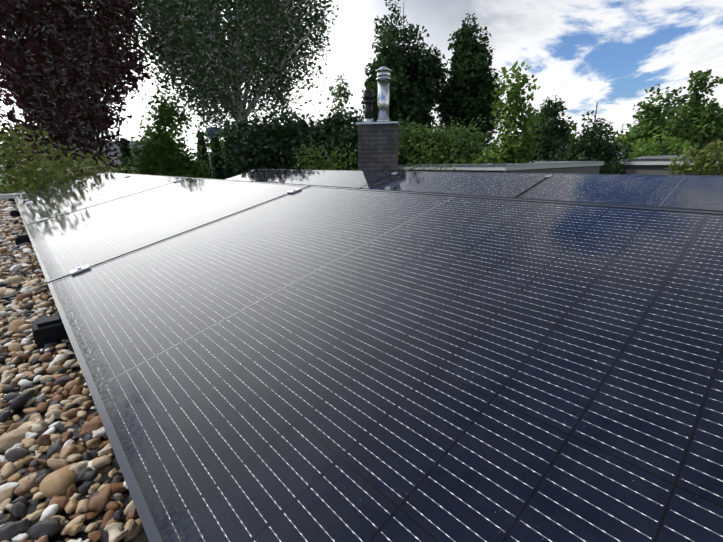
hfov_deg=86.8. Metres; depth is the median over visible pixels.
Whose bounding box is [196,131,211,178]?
thuja conifer
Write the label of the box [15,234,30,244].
mount foot
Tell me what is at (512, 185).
solar panel
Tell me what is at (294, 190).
clamp
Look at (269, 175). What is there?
solar panel
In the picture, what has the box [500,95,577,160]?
tree
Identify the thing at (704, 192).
solar panel
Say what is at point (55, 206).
solar panel
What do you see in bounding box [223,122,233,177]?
thuja conifer
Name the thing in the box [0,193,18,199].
roof edge trim
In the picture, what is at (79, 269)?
clamp
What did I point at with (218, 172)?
thuja conifer
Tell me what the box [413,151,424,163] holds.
privet hedge
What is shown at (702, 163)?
yellow bush
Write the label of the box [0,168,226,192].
terrain
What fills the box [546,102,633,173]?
dark yew tree
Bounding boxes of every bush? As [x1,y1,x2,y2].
[0,124,141,193]
[282,133,356,169]
[614,131,699,159]
[662,138,722,175]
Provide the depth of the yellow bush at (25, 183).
6.34 m
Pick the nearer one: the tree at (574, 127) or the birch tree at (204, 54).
the birch tree at (204, 54)
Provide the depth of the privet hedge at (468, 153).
8.26 m
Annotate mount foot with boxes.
[10,210,20,216]
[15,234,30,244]
[32,314,68,348]
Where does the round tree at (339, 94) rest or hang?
on the terrain at (3, 176)
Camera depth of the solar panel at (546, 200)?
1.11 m
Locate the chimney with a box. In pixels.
[356,66,399,170]
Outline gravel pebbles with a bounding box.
[0,199,142,541]
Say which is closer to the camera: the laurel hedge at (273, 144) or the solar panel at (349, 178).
the solar panel at (349, 178)
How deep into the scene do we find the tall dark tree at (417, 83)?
19.93 m
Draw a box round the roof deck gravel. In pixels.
[0,208,148,541]
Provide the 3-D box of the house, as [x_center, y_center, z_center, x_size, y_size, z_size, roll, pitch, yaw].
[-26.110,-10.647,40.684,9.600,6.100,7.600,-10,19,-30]
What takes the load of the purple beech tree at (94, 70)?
on the terrain at (3, 176)
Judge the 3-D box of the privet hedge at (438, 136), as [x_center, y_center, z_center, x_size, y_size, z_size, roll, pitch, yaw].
[1.629,-1.760,8.923,3.220,3.418,1.933,6,17,21]
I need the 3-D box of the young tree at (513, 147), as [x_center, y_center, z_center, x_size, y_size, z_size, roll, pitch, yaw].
[3.020,-1.471,8.483,2.014,5.581,2.082,2,16,8]
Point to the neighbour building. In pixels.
(651, 165)
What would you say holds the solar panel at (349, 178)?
on the roof deck gravel
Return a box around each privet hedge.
[389,115,505,170]
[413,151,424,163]
[458,146,476,163]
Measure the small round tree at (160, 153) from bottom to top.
5.581 m
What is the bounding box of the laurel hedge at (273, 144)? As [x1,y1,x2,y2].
[226,106,376,175]
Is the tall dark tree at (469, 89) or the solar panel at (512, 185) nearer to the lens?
the solar panel at (512, 185)
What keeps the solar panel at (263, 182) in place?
on the roof deck gravel
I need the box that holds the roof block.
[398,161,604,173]
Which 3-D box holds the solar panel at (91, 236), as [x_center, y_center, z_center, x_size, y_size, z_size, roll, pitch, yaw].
[-1.247,-0.352,2.248,1.134,0.035,1.722,-30,31,-34]
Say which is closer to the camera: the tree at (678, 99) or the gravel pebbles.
the gravel pebbles
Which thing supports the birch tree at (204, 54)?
on the terrain at (3, 176)
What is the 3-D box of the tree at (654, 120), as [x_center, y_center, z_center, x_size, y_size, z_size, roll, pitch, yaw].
[24.335,-10.654,32.462,4.890,9.400,5.179,-6,17,-19]
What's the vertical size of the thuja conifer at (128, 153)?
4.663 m
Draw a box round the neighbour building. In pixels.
[491,149,721,175]
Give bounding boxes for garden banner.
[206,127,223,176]
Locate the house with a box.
[97,141,145,171]
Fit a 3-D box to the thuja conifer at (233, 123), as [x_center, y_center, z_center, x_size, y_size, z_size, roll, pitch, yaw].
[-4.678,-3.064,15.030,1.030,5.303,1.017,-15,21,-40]
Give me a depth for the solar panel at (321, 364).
0.57 m
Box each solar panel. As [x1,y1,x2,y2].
[13,172,135,205]
[17,174,186,225]
[25,178,308,282]
[48,186,722,541]
[201,178,315,185]
[224,169,311,182]
[277,170,399,187]
[317,185,722,211]
[361,171,552,197]
[517,173,722,210]
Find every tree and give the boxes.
[0,0,163,177]
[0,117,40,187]
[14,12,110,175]
[94,0,338,174]
[121,90,212,178]
[139,122,153,139]
[193,132,225,176]
[325,74,352,119]
[359,0,447,140]
[433,13,506,152]
[460,60,542,163]
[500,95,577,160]
[532,103,584,145]
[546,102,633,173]
[610,86,701,143]
[619,84,677,150]
[658,69,722,153]
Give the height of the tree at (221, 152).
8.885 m
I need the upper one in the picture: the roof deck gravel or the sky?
the sky
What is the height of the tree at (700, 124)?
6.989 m
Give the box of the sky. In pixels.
[0,0,722,159]
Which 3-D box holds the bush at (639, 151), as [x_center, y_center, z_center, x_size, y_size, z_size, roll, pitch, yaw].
[10.645,-3.087,14.179,2.734,3.937,2.740,-15,21,-40]
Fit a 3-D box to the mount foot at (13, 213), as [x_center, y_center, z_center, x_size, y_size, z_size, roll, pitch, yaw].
[-3.100,-0.546,3.591,0.298,0.069,0.085,-15,21,-40]
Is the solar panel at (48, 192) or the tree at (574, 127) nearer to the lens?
the solar panel at (48, 192)
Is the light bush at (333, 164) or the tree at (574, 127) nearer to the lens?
the light bush at (333, 164)
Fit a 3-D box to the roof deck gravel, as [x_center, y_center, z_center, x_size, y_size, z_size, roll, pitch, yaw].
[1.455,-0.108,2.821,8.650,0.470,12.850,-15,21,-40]
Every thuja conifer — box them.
[119,138,132,173]
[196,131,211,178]
[210,135,225,178]
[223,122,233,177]
[230,121,239,176]
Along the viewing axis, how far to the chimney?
5.62 m
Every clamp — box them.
[69,264,89,274]
[287,188,300,193]
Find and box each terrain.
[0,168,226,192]
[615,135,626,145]

